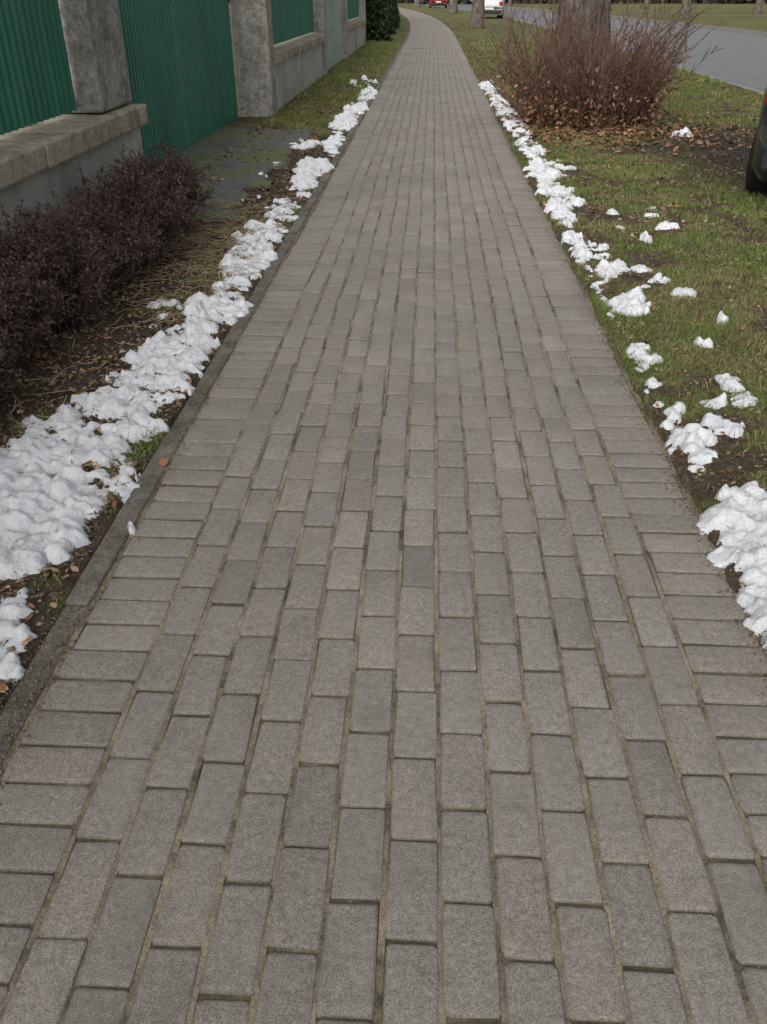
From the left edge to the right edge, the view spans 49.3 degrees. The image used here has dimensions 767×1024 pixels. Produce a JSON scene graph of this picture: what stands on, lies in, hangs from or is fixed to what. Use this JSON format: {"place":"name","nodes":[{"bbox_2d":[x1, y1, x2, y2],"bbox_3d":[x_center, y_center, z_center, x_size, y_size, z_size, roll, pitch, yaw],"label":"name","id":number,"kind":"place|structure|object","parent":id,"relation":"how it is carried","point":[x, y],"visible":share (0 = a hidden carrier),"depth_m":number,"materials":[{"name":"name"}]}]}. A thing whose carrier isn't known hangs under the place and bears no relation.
{"place":"outdoors","nodes":[
{"label":"outdoors","id":0,"kind":"place"},
{"bbox_2d":[158,128,310,221],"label":"driveway","id":1,"kind":"structure","parent":0,"point":[209,149],"depth_m":7.78,"materials":[{"name":"grey asphalt"}]},
{"bbox_2d":[0,7,766,1023],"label":"brick path","id":2,"kind":"structure","parent":0,"point":[426,181],"depth_m":1.95,"materials":[{"name":"grey brick"}]},
{"bbox_2d":[0,3,766,711],"bbox_3d":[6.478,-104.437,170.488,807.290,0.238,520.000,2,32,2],"label":"ground","id":3,"kind":"structure","parent":0,"point":[740,15],"depth_m":4.64,"materials":[{"name":"soil"}]},
{"bbox_2d":[0,323,25,407],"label":"barberry shrub","id":4,"kind":"object","parent":3,"relation":"on","point":[3,351],"visible":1,"depth_m":3.02,"materials":[{"name":"purple plant"}]},
{"bbox_2d":[0,249,83,375],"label":"barberry shrub","id":5,"kind":"object","parent":3,"relation":"on","point":[20,314],"visible":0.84,"depth_m":3.36,"materials":[{"name":"brown plant"}]},
{"bbox_2d":[0,191,142,333],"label":"barberry shrub","id":6,"kind":"object","parent":3,"relation":"on","point":[73,271],"visible":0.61,"depth_m":3.77,"materials":[{"name":"brown plant"}]},
{"bbox_2d":[0,0,148,303],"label":"green metal fence","id":7,"kind":"object","parent":3,"relation":"on","point":[49,142],"visible":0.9,"depth_m":4.58,"materials":[{"name":"paint"}]},
{"bbox_2d":[58,0,131,112],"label":"shaft","id":8,"kind":"object","parent":7,"relation":"on","point":[94,40],"visible":0.76,"depth_m":5.13,"materials":[{"name":"grey concrete"}]},
{"bbox_2d":[18,182,166,297],"bbox_3d":[-1.489,-1.400,4.324,0.742,0.571,0.722,-15,35,-22],"label":"barberry shrub","id":9,"kind":"object","parent":3,"relation":"on","point":[125,233],"visible":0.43,"depth_m":4.25,"materials":[{"name":"purple plant"}]},
{"bbox_2d":[68,151,204,268],"bbox_3d":[-1.379,-1.704,4.749,0.771,0.636,0.670,2,32,2],"label":"barberry shrub","id":10,"kind":"object","parent":3,"relation":"on","point":[148,209],"visible":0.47,"depth_m":4.65,"materials":[{"name":"brown plant"}]},
{"bbox_2d":[0,197,308,579],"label":"dry stalks","id":11,"kind":"object","parent":3,"relation":"on","point":[192,251],"visible":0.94,"depth_m":4.78,"materials":[{"name":"beige plant"}]},
{"bbox_2d":[103,132,217,241],"bbox_3d":[-1.429,-2.005,5.211,0.747,0.660,0.752,2,32,2],"label":"barberry shrub","id":12,"kind":"object","parent":3,"relation":"on","point":[185,180],"visible":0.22,"depth_m":5.13,"materials":[{"name":"purple plant"}]},
{"bbox_2d":[124,143,211,217],"bbox_3d":[-1.478,-2.190,5.623,0.600,0.538,0.594,-23,39,-32],"label":"barberry shrub","id":13,"kind":"object","parent":3,"relation":"on","point":[172,148],"visible":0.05,"depth_m":5.56,"materials":[{"name":"purple plant"}]},
{"bbox_2d":[118,0,237,167],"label":"green metal gate","id":14,"kind":"structure","parent":3,"relation":"on","point":[203,53],"depth_m":8.00,"materials":[{"name":"metal"}]},
{"bbox_2d":[0,75,377,683],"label":"snow","id":15,"kind":"structure","parent":3,"relation":"on","point":[34,498],"depth_m":3.02,"materials":[{"name":"white snow"}]},
{"bbox_2d":[0,13,410,765],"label":"path kerb","id":16,"kind":"structure","parent":3,"relation":"on","point":[86,589],"depth_m":2.53,"materials":[{"name":"concrete"}]},
{"bbox_2d":[159,458,168,466],"bbox_3d":[-0.750,-0.173,2.854,0.037,0.011,0.041,20,37,29],"label":"dead leaf","id":17,"kind":"object","parent":16,"relation":"on","point":[163,462],"visible":1,"depth_m":2.85,"materials":[{"name":"orange plant"}]},
{"bbox_2d":[230,0,277,116],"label":"shaft","id":18,"kind":"object","parent":3,"relation":"on","point":[252,27],"visible":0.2,"depth_m":10.19,"materials":[{"name":"grey concrete"}]},
{"bbox_2d":[271,0,325,108],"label":"green metal fence","id":19,"kind":"object","parent":3,"relation":"on","point":[298,53],"visible":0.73,"depth_m":12.68,"materials":[{"name":"paint"}]},
{"bbox_2d":[308,0,327,73],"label":"shaft","id":20,"kind":"object","parent":3,"relation":"on","point":[319,12],"visible":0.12,"depth_m":15.30,"materials":[{"name":"grey concrete"}]},
{"bbox_2d":[325,0,342,69],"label":"green metal gate","id":21,"kind":"structure","parent":3,"relation":"on","point":[334,34],"depth_m":17.73,"materials":[{"name":"metal"}]},
{"bbox_2d":[342,0,347,57],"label":"shaft","id":22,"kind":"object","parent":3,"relation":"on","point":[345,26],"visible":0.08,"depth_m":19.42,"materials":[{"name":"grey concrete"}]},
{"bbox_2d":[347,0,365,55],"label":"green metal fence","id":23,"kind":"object","parent":3,"relation":"on","point":[355,33],"visible":0.59,"depth_m":22.32,"materials":[{"name":"paint"}]},
{"bbox_2d":[356,0,365,43],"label":"shaft","id":24,"kind":"object","parent":3,"relation":"on","point":[362,8],"visible":0.12,"depth_m":24.57,"materials":[{"name":"grey concrete"}]},
{"bbox_2d":[366,0,392,41],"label":"thuja","id":25,"kind":"object","parent":3,"relation":"on","point":[377,25],"visible":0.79,"depth_m":26.52,"materials":[{"name":"green plant"}]},
{"bbox_2d":[0,39,766,692],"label":"fallen leaves","id":26,"kind":"object","parent":3,"relation":"on","point":[666,127],"visible":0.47,"depth_m":5.48,"materials":[{"name":"brown plant"}]},
{"bbox_2d":[0,37,766,701],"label":"grass","id":27,"kind":"structure","parent":3,"relation":"on","point":[564,155],"depth_m":5.80,"materials":[{"name":"green plant"}]},
{"bbox_2d":[0,115,766,1023],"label":"soil crumbs","id":28,"kind":"object","parent":3,"relation":"on","point":[72,559],"visible":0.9,"depth_m":3.16,"materials":[{"name":"brown soil"}]},
{"bbox_2d":[386,0,396,34],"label":"thuja","id":29,"kind":"object","parent":3,"relation":"on","point":[390,17],"visible":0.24,"depth_m":30.92,"materials":[{"name":"green plant"}]},
{"bbox_2d":[390,0,399,28],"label":"thuja","id":30,"kind":"object","parent":3,"relation":"on","point":[396,20],"visible":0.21,"depth_m":35.98,"materials":[{"name":"green plant"}]},
{"bbox_2d":[394,0,402,21],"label":"thuja","id":31,"kind":"object","parent":3,"relation":"on","point":[398,12],"visible":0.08,"depth_m":44.62,"materials":[{"name":"green plant"}]},
{"bbox_2d":[414,0,420,6],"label":"street tree","id":32,"kind":"object","parent":3,"relation":"on","point":[416,3],"visible":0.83,"depth_m":88.59,"materials":[{"name":"brown plant"}]},
{"bbox_2d":[429,0,446,7],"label":"parked car","id":33,"kind":"object","parent":3,"relation":"on","point":[437,2],"visible":0.98,"depth_m":81.19,"materials":[{"name":"paint"}]},
{"bbox_2d":[446,0,457,13],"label":"street tree","id":34,"kind":"object","parent":3,"relation":"on","point":[453,6],"visible":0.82,"depth_m":61.28,"materials":[{"name":"brown plant"}]},
{"bbox_2d":[468,0,485,28],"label":"street tree","id":35,"kind":"object","parent":3,"relation":"on","point":[475,22],"visible":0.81,"depth_m":35.79,"materials":[{"name":"brown plant"}]},
{"bbox_2d":[228,0,766,3],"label":"distant trees","id":36,"kind":"object","parent":3,"relation":"on","point":[623,1],"visible":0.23,"depth_m":116.23,"materials":[{"name":"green plant"}]},
{"bbox_2d":[551,0,611,102],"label":"street tree","id":37,"kind":"object","parent":3,"relation":"on","point":[594,16],"visible":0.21,"depth_m":10.40,"materials":[{"name":"brown plant"}]},
{"bbox_2d":[453,0,724,131],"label":"sucker shrub","id":38,"kind":"object","parent":3,"relation":"on","point":[569,93],"visible":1,"depth_m":9.39,"materials":[{"name":"brown plant"}]},
{"bbox_2d":[424,5,763,93],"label":"road kerb","id":39,"kind":"structure","parent":3,"relation":"on","point":[744,87],"depth_m":15.38,"materials":[{"name":"concrete"}]},
{"bbox_2d":[478,80,766,648],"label":"snow","id":40,"kind":"structure","parent":3,"relation":"on","point":[740,511],"depth_m":3.09,"materials":[{"name":"white snow"}]},
{"bbox_2d":[504,6,766,35],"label":"road kerb","id":41,"kind":"structure","parent":3,"relation":"on","point":[731,29],"depth_m":39.57,"materials":[{"name":"concrete"}]},
{"bbox_2d":[642,0,649,8],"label":"street tree","id":42,"kind":"object","parent":3,"relation":"on","point":[647,3],"visible":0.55,"depth_m":79.98,"materials":[{"name":"brown plant"}]},
{"bbox_2d":[678,0,691,19],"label":"street tree","id":43,"kind":"object","parent":3,"relation":"on","point":[687,7],"visible":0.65,"depth_m":48.78,"materials":[{"name":"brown plant"}]},
{"bbox_2d":[746,86,766,193],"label":"parked car","id":44,"kind":"object","parent":3,"relation":"on","point":[756,175],"visible":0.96,"depth_m":6.03,"materials":[{"name":"paint"}]},
{"bbox_2d":[752,0,762,13],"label":"street tree","id":45,"kind":"object","parent":3,"relation":"on","point":[758,7],"visible":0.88,"depth_m":60.36,"materials":[{"name":"brown plant"}]},
{"bbox_2d":[420,3,766,91],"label":"road","id":46,"kind":"structure","parent":0,"point":[739,58],"depth_m":24.72,"materials":[{"name":"grey asphalt"}]},
{"bbox_2d":[470,0,503,18],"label":"parked car","id":47,"kind":"object","parent":46,"relation":"on","point":[492,7],"visible":0.52,"depth_m":48.79,"materials":[{"name":"paint"}]}
]}

